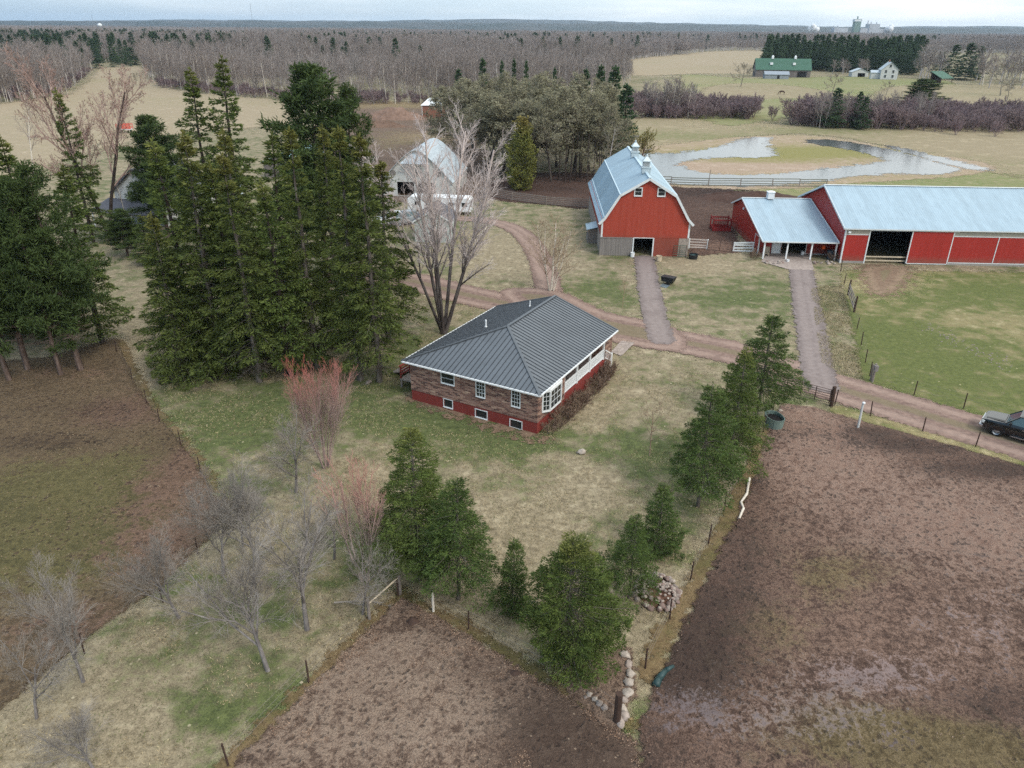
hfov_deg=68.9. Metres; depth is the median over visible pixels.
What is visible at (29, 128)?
poplar tree
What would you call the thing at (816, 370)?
shed track
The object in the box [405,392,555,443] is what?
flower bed
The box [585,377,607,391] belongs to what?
dry shrub
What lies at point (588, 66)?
aspen tree
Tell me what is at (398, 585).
wire fence
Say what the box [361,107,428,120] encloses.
soil heap
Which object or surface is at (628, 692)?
boulder
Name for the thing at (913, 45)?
conifer tree
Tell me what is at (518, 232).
gravel drive
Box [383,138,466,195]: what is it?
rounded barn
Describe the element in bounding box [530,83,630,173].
grove tree
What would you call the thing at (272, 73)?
aspen tree
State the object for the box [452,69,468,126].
spruce tree
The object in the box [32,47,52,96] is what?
aspen tree
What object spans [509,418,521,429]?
basement window
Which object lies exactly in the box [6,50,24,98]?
aspen tree
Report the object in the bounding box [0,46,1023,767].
ground
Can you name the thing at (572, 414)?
dry shrub
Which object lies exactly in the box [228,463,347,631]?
fruit tree
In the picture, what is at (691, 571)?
wire fence
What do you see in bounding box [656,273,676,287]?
lawn cart
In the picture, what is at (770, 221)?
tack room
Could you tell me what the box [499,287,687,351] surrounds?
gravel drive
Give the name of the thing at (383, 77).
aspen tree
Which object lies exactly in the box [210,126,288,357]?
spruce tree
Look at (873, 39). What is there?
conifer tree
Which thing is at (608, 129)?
grove tree
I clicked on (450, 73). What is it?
aspen tree
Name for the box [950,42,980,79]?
conifer tree
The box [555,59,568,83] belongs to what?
aspen tree
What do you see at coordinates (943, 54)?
aspen tree
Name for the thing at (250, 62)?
aspen tree
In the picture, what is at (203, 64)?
aspen tree
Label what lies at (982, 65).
aspen tree
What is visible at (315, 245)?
spruce tree
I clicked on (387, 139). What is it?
bare field
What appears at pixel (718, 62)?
hay field
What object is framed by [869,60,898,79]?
white house
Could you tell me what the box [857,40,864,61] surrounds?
conifer tree
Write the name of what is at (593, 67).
aspen tree
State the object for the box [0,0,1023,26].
sky
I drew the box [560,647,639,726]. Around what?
stone bed
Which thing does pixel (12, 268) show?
pine tree
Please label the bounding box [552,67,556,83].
spruce tree
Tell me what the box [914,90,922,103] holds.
aspen tree
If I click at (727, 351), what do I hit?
gravel drive
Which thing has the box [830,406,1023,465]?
grass strip
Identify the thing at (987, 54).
aspen tree
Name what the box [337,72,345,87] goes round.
aspen tree
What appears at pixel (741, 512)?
birch log
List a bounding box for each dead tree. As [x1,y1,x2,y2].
[558,141,560,180]
[564,133,567,181]
[569,134,573,181]
[574,133,578,180]
[580,133,582,181]
[586,134,589,181]
[593,137,595,176]
[599,133,600,167]
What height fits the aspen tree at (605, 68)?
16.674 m
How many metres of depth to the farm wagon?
204.52 m
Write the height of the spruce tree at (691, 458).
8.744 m
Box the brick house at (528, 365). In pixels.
[393,295,617,433]
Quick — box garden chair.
[764,246,769,255]
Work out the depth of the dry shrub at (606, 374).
62.86 m
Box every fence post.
[431,592,434,611]
[613,691,622,723]
[829,386,836,406]
[857,402,864,427]
[870,364,874,380]
[871,363,878,382]
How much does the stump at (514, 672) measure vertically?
0.218 m
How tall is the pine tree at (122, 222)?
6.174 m
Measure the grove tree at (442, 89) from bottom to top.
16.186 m
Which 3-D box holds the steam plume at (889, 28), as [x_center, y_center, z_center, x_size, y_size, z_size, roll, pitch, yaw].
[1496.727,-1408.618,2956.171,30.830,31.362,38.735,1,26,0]
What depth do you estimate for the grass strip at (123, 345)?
57.18 m
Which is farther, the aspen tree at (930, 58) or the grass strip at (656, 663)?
the aspen tree at (930, 58)
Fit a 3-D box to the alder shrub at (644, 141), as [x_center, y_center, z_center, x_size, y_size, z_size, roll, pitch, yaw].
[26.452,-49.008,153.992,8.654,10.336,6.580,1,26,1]
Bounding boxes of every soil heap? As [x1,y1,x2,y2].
[352,120,411,127]
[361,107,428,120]
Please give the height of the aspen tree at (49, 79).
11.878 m
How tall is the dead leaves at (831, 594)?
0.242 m
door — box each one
[599,237,632,255]
[772,243,780,252]
[870,230,954,264]
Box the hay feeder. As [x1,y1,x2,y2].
[709,215,732,231]
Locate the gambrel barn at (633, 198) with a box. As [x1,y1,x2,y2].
[586,135,693,256]
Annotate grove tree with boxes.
[420,77,513,158]
[423,80,471,149]
[448,91,546,175]
[449,81,554,170]
[450,72,512,149]
[488,86,594,172]
[489,70,527,101]
[507,73,561,165]
[513,90,582,181]
[514,71,561,152]
[529,76,591,166]
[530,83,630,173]
[539,89,628,176]
[549,71,621,161]
[562,91,631,170]
[571,77,644,161]
[571,101,637,165]
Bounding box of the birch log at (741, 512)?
[738,507,744,517]
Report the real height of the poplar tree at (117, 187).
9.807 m
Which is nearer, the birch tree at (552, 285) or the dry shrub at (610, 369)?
the dry shrub at (610, 369)
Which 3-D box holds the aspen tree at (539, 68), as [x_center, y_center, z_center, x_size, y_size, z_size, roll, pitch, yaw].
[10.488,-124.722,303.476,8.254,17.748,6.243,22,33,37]
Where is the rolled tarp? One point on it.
(658, 678)
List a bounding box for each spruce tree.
[0,136,85,337]
[36,163,135,342]
[51,87,114,242]
[127,214,163,262]
[132,211,218,391]
[142,137,229,356]
[158,128,271,382]
[169,66,233,249]
[184,55,277,255]
[187,158,290,360]
[202,150,288,382]
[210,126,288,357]
[245,130,332,334]
[247,177,340,376]
[271,126,345,368]
[302,124,381,346]
[308,124,394,380]
[330,133,421,384]
[347,427,475,579]
[358,161,427,338]
[402,476,505,613]
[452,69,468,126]
[477,58,487,92]
[488,537,535,623]
[497,60,503,91]
[510,57,516,102]
[515,529,639,691]
[523,60,528,85]
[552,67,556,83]
[582,68,590,88]
[589,64,606,153]
[594,513,662,605]
[597,82,640,158]
[598,65,625,150]
[631,482,689,562]
[669,381,749,511]
[688,346,774,479]
[719,311,812,420]
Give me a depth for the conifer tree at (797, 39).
553.94 m
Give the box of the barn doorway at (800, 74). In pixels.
[797,72,806,77]
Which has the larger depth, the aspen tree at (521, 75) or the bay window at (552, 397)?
the aspen tree at (521, 75)
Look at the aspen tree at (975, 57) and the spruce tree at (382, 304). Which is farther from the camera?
the aspen tree at (975, 57)
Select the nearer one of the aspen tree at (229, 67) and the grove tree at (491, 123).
the grove tree at (491, 123)
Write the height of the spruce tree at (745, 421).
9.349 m
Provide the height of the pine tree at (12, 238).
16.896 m
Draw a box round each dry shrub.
[541,419,560,433]
[549,404,577,423]
[549,418,566,428]
[558,402,578,418]
[559,399,580,411]
[565,393,587,410]
[569,391,593,406]
[571,387,591,401]
[577,386,593,397]
[584,384,600,394]
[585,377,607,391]
[589,376,607,388]
[590,370,609,384]
[597,359,615,375]
[598,366,615,378]
[600,362,621,375]
[603,355,618,369]
[747,248,761,259]
[827,249,838,260]
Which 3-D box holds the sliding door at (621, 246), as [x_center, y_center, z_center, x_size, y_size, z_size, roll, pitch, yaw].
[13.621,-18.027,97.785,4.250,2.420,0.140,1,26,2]
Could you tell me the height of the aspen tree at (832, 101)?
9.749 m
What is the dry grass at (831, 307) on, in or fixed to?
on the ground at (738, 296)
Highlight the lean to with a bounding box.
[930,71,953,83]
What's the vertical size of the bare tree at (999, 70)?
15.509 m
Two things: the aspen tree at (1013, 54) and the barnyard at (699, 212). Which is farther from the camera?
the aspen tree at (1013, 54)
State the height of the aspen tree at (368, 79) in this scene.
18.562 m
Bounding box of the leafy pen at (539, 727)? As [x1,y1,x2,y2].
[234,598,642,767]
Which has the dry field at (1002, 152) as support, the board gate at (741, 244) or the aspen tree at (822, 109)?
the aspen tree at (822, 109)
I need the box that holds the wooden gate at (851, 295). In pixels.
[848,280,857,311]
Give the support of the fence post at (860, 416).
on the ground at (738, 296)
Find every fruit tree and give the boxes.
[0,546,100,682]
[0,611,92,719]
[10,692,115,767]
[88,517,198,618]
[145,516,298,671]
[168,460,267,573]
[171,449,278,563]
[206,466,274,546]
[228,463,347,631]
[245,397,326,492]
[287,480,354,559]
[339,526,402,614]
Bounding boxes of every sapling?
[618,276,630,306]
[640,397,667,455]
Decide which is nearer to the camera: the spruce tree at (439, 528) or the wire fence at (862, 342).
the spruce tree at (439, 528)
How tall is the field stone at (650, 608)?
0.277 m
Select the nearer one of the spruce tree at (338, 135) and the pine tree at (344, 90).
the spruce tree at (338, 135)
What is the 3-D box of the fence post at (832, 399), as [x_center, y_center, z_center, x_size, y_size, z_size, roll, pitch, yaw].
[25.374,1.026,59.051,0.370,1.863,0.340,1,26,0]
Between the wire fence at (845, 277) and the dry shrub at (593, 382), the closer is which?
the dry shrub at (593, 382)
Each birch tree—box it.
[349,96,515,334]
[517,213,585,290]
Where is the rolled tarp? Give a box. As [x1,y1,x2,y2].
[652,665,674,686]
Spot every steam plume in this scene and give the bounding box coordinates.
[807,23,819,31]
[885,24,893,32]
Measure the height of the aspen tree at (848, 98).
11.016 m
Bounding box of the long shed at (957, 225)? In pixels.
[798,184,1023,266]
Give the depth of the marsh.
168.87 m
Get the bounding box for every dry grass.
[810,283,862,377]
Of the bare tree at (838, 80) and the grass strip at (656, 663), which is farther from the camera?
the bare tree at (838, 80)
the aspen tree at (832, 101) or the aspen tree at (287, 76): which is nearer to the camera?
the aspen tree at (832, 101)
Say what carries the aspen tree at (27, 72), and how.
on the hay field at (168, 105)
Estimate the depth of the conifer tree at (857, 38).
529.05 m
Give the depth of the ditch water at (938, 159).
174.53 m
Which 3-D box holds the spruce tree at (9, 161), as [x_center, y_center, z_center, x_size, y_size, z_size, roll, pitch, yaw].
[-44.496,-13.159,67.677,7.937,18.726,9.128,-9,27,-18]
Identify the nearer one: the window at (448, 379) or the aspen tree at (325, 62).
the window at (448, 379)
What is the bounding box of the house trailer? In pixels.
[407,193,472,211]
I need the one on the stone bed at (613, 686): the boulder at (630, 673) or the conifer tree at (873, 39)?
the boulder at (630, 673)
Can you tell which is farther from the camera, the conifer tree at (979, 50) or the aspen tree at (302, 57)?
the conifer tree at (979, 50)
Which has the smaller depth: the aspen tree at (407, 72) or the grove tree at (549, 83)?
the grove tree at (549, 83)
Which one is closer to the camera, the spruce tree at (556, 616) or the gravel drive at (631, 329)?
the spruce tree at (556, 616)
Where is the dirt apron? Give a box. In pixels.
[852,262,920,297]
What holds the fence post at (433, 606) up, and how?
on the ground at (738, 296)
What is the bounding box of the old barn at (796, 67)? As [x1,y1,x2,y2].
[752,55,811,77]
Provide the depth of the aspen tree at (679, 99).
247.09 m
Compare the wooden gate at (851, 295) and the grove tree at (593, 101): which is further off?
the grove tree at (593, 101)
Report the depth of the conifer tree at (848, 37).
552.35 m
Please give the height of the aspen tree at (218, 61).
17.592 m
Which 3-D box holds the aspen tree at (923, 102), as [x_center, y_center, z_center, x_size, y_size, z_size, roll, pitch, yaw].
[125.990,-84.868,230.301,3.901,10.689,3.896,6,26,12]
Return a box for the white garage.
[849,68,868,76]
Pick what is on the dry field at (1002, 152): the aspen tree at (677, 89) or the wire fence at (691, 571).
the aspen tree at (677, 89)
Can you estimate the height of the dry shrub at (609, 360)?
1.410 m
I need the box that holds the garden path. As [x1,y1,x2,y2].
[612,341,633,355]
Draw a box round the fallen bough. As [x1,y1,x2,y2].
[334,582,392,607]
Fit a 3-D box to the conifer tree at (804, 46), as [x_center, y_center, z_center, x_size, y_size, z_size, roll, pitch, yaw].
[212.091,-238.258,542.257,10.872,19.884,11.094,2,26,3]
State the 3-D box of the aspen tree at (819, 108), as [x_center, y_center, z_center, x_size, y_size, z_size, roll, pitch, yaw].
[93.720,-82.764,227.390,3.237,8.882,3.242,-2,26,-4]
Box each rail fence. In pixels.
[426,186,482,193]
[487,187,588,206]
[663,176,827,186]
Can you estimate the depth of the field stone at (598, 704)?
32.87 m
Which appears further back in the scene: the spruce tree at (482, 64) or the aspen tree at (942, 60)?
the aspen tree at (942, 60)
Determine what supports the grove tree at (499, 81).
on the ground at (738, 296)
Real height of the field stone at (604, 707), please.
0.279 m
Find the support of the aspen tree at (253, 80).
on the ground at (738, 296)
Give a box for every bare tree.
[72,131,102,172]
[730,62,754,86]
[824,72,844,93]
[881,81,894,94]
[987,61,1023,95]
[1002,76,1018,100]
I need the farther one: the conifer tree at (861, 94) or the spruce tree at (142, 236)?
the conifer tree at (861, 94)
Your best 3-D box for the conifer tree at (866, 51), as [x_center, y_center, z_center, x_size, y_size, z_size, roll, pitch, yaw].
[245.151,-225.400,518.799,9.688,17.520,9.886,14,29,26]
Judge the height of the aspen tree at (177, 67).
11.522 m
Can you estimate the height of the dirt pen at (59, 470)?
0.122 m
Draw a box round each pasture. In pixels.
[674,74,955,125]
[752,171,1023,195]
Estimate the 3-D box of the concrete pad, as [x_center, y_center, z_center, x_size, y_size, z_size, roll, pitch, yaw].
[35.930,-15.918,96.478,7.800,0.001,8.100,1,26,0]
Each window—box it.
[440,372,454,386]
[443,398,452,409]
[475,381,484,398]
[475,408,487,419]
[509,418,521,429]
[511,390,520,408]
[542,380,561,412]
[634,187,642,196]
[657,188,665,196]
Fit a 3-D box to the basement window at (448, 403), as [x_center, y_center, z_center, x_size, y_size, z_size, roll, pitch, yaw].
[-4.966,1.520,58.111,0.900,0.790,0.130,14,29,26]
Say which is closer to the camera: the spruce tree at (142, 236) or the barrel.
the spruce tree at (142, 236)
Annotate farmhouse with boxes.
[90,161,200,226]
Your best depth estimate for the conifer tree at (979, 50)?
460.45 m
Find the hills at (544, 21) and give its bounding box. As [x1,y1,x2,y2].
[101,19,1023,28]
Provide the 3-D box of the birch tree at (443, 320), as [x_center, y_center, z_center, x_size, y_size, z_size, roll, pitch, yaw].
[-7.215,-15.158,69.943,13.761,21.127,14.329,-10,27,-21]
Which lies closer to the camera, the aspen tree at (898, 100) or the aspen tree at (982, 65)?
the aspen tree at (898, 100)
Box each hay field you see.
[0,66,294,175]
[627,50,762,75]
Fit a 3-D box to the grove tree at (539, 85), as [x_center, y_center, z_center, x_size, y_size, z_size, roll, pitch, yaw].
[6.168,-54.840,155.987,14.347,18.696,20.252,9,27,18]
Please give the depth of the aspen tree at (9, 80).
281.47 m
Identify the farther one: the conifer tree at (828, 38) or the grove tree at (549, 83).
the conifer tree at (828, 38)
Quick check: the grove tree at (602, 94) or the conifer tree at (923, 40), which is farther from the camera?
the conifer tree at (923, 40)
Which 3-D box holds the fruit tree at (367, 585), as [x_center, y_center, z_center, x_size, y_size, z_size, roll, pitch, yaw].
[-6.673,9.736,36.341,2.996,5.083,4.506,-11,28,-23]
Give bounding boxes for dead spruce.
[589,120,620,171]
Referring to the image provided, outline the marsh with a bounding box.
[638,135,996,189]
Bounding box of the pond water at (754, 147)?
[640,137,958,186]
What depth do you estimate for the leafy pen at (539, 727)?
32.20 m
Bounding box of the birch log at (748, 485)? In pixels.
[746,478,750,492]
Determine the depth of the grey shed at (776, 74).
452.64 m
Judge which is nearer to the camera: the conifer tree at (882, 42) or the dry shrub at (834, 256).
the dry shrub at (834, 256)
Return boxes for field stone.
[596,699,602,706]
[601,704,607,710]
[647,605,653,610]
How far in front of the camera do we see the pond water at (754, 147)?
164.93 m
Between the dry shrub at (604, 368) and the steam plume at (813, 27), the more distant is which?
the steam plume at (813, 27)
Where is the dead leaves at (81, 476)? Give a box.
[0,342,212,696]
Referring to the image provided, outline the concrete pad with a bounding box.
[761,253,813,269]
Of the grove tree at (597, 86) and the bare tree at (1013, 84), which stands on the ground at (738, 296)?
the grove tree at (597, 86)
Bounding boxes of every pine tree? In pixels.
[0,172,45,369]
[0,174,95,375]
[0,224,35,380]
[7,159,120,370]
[94,208,142,255]
[117,113,203,237]
[258,59,396,281]
[333,81,398,271]
[898,78,949,99]
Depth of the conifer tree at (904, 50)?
518.87 m
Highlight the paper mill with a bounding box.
[831,16,887,33]
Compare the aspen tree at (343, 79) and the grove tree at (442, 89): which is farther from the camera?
the aspen tree at (343, 79)
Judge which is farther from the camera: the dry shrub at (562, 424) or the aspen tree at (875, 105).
the aspen tree at (875, 105)
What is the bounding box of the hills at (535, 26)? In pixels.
[0,20,1023,33]
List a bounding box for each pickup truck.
[377,210,407,224]
[390,209,417,225]
[978,410,1023,439]
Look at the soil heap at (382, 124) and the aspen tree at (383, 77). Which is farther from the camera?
the aspen tree at (383, 77)
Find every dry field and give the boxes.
[625,117,1023,178]
[698,83,846,98]
[869,84,1023,105]
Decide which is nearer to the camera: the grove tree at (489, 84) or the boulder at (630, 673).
the boulder at (630, 673)
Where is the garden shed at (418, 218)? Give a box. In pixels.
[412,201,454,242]
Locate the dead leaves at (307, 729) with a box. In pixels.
[269,598,640,767]
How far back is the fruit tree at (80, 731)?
29.09 m
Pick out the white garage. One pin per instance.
(858, 72)
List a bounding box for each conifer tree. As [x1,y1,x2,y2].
[120,47,141,64]
[762,35,772,57]
[763,36,773,57]
[773,42,780,57]
[776,34,788,57]
[783,35,790,54]
[785,43,793,58]
[789,33,794,56]
[789,44,799,58]
[791,33,802,58]
[799,41,808,58]
[802,40,813,62]
[811,41,818,69]
[812,44,821,68]
[813,35,826,69]
[815,87,848,127]
[818,37,830,69]
[818,38,832,70]
[827,41,833,68]
[827,41,840,71]
[829,34,836,67]
[830,39,842,69]
[832,44,847,70]
[835,36,847,71]
[840,42,849,69]
[843,34,850,69]
[843,40,859,70]
[847,36,860,68]
[848,91,865,127]
[854,96,873,129]
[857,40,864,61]
[857,46,869,70]
[862,38,872,58]
[863,36,877,71]
[865,43,874,69]
[870,39,884,69]
[872,39,880,63]
[875,42,887,69]
[876,40,892,67]
[878,36,896,66]
[891,37,902,61]
[892,43,902,68]
[893,35,903,62]
[897,43,908,71]
[904,43,915,72]
[914,34,920,50]
[914,35,925,69]
[927,52,948,72]
[939,44,964,77]
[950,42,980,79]
[963,46,987,78]
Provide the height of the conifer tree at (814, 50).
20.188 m
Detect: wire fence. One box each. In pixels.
[0,507,219,701]
[114,340,218,502]
[221,575,401,765]
[435,593,613,711]
[644,404,774,668]
[834,390,1023,453]
[840,260,849,294]
[853,301,872,375]
[877,370,1009,412]
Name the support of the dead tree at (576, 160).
on the barnyard at (542, 185)
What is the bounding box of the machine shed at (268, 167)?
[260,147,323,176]
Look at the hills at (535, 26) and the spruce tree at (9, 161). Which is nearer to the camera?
the spruce tree at (9, 161)
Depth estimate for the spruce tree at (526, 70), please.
215.37 m
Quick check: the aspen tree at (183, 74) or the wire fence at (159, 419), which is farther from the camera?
the aspen tree at (183, 74)
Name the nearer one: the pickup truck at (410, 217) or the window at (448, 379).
the window at (448, 379)
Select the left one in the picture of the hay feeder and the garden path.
the garden path
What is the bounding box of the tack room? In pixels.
[731,191,839,260]
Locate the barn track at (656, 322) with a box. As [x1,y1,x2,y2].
[633,255,676,344]
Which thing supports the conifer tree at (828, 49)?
on the ground at (738, 296)
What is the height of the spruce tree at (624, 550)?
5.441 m
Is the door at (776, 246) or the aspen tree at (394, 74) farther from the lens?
the aspen tree at (394, 74)
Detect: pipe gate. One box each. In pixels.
[672,245,686,256]
[707,240,732,251]
[772,378,831,402]
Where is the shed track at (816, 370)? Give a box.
[789,269,840,392]
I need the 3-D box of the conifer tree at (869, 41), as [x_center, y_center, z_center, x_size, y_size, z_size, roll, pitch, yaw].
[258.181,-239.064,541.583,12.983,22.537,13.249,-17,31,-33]
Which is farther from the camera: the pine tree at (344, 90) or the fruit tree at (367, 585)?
the pine tree at (344, 90)
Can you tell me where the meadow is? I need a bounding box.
[840,269,1023,415]
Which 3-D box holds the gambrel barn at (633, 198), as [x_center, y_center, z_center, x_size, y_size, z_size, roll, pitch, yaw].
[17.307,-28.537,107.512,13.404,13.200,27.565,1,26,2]
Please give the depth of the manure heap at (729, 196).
130.75 m
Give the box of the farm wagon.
[115,123,132,131]
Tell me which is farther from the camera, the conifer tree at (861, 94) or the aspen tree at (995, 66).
the aspen tree at (995, 66)
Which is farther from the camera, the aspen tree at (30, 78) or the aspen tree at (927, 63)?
the aspen tree at (927, 63)
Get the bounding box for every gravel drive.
[364,268,1023,460]
[457,216,563,291]
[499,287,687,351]
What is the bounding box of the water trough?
[764,410,784,429]
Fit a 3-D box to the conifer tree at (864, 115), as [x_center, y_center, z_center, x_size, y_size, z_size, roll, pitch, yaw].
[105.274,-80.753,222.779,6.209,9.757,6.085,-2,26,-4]
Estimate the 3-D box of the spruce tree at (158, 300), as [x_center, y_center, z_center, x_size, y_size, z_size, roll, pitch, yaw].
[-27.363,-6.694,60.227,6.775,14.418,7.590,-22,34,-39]
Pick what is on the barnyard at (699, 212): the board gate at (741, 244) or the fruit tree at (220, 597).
the board gate at (741, 244)
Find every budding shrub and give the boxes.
[281,353,358,468]
[307,450,400,582]
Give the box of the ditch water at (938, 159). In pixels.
[885,145,993,171]
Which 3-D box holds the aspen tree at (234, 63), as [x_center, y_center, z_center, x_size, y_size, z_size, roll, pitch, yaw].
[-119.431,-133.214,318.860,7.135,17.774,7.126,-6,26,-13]
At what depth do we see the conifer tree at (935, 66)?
484.44 m
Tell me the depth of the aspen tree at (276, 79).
303.60 m
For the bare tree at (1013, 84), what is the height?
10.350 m
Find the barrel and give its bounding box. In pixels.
[826,249,834,258]
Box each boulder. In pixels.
[576,448,585,454]
[617,716,624,728]
[619,650,630,658]
[621,710,629,720]
[622,687,633,697]
[622,703,628,712]
[623,677,634,686]
[625,659,632,667]
[626,668,635,678]
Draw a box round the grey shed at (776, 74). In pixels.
[763,71,789,78]
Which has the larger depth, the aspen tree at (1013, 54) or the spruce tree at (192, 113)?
the aspen tree at (1013, 54)
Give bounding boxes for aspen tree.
[0,53,11,101]
[0,66,9,101]
[1,67,12,100]
[2,54,21,94]
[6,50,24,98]
[16,71,25,96]
[20,55,37,96]
[23,65,35,97]
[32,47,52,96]
[36,69,45,93]
[38,65,48,91]
[46,69,55,94]
[47,64,60,84]
[60,70,68,93]
[154,60,163,83]
[155,46,165,84]
[160,49,174,78]
[163,58,172,87]
[171,47,183,76]
[173,62,183,88]
[179,63,191,82]
[190,50,204,80]
[198,50,211,91]
[199,46,212,83]
[199,56,212,92]
[211,50,224,92]
[220,52,239,95]
[225,51,238,90]
[231,61,239,95]
[246,60,259,91]
[251,76,258,96]
[256,53,272,96]
[263,51,277,88]
[267,74,275,96]
[271,69,279,89]
[275,69,284,89]
[283,73,290,92]
[297,52,307,78]
[319,52,334,77]
[323,55,336,80]
[324,62,336,95]
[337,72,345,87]
[340,69,348,83]
[361,54,376,103]
[363,66,377,100]
[377,59,390,102]
[387,62,401,103]
[387,71,400,100]
[401,71,412,102]
[408,75,418,95]
[413,71,424,100]
[430,62,442,89]
[433,56,447,86]
[439,61,454,90]
[445,52,459,85]
[467,59,478,82]
[488,55,502,87]
[517,52,529,80]
[528,52,542,78]
[529,54,544,83]
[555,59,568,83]
[561,61,570,86]
[583,57,592,78]
[588,60,597,90]
[594,54,605,76]
[596,52,608,77]
[602,57,611,80]
[646,81,657,102]
[653,84,662,116]
[660,76,668,114]
[660,79,675,117]
[665,73,682,117]
[670,78,689,117]
[683,80,696,117]
[815,90,828,127]
[816,97,825,125]
[824,94,835,126]
[839,59,847,73]
[840,94,849,126]
[841,91,851,124]
[848,96,856,123]
[872,92,881,126]
[887,89,898,124]
[894,91,904,106]
[912,45,936,77]
[913,51,929,78]
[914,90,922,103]
[914,92,930,126]
[916,44,937,78]
[916,93,927,128]
[920,44,946,77]
[920,46,938,75]
[924,43,941,74]
[925,90,938,126]
[933,48,953,68]
[934,43,951,70]
[934,51,949,70]
[965,44,982,73]
[974,54,987,80]
[976,53,993,84]
[977,46,999,84]
[983,52,1006,87]
[989,55,1001,81]
[997,45,1019,83]
[1003,51,1012,80]
[1008,47,1023,76]
[1009,50,1023,84]
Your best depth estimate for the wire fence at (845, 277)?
87.49 m
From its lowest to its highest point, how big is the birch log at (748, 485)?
0.170 m
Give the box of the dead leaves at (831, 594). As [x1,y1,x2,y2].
[640,410,1022,765]
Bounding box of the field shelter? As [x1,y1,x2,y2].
[420,98,445,117]
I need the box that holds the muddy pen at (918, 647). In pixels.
[637,404,1023,767]
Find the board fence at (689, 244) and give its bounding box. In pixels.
[688,238,708,248]
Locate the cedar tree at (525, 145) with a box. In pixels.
[501,115,538,190]
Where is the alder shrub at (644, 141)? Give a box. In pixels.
[624,120,658,156]
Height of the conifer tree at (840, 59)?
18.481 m
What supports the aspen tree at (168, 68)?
on the ground at (738, 296)
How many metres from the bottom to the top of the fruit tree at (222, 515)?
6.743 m
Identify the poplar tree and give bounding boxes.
[0,41,153,234]
[11,100,38,159]
[107,163,123,207]
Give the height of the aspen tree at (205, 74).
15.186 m
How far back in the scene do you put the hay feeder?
110.47 m
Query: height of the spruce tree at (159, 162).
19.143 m
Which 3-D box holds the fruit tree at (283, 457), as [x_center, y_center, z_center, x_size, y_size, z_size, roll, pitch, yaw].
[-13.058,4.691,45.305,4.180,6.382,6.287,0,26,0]
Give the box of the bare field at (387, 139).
[331,101,502,201]
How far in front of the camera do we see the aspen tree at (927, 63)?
459.62 m
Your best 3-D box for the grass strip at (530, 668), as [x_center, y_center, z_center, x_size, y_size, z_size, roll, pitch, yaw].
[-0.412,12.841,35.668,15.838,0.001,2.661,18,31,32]
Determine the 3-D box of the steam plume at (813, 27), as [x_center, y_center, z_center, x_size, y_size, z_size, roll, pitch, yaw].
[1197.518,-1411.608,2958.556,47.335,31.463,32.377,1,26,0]
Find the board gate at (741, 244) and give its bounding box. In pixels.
[733,242,753,251]
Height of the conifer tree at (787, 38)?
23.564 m
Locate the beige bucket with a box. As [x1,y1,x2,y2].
[656,255,661,261]
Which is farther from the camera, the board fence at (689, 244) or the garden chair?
the board fence at (689, 244)
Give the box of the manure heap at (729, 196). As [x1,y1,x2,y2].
[697,190,800,203]
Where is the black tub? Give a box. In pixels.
[689,253,697,259]
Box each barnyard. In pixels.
[488,172,594,208]
[671,186,751,255]
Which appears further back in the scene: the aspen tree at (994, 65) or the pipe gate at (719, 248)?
the aspen tree at (994, 65)
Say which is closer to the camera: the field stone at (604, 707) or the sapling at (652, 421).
the field stone at (604, 707)
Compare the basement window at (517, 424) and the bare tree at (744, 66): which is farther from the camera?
the bare tree at (744, 66)
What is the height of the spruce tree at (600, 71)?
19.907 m
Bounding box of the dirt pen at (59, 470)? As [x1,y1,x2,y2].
[0,338,217,708]

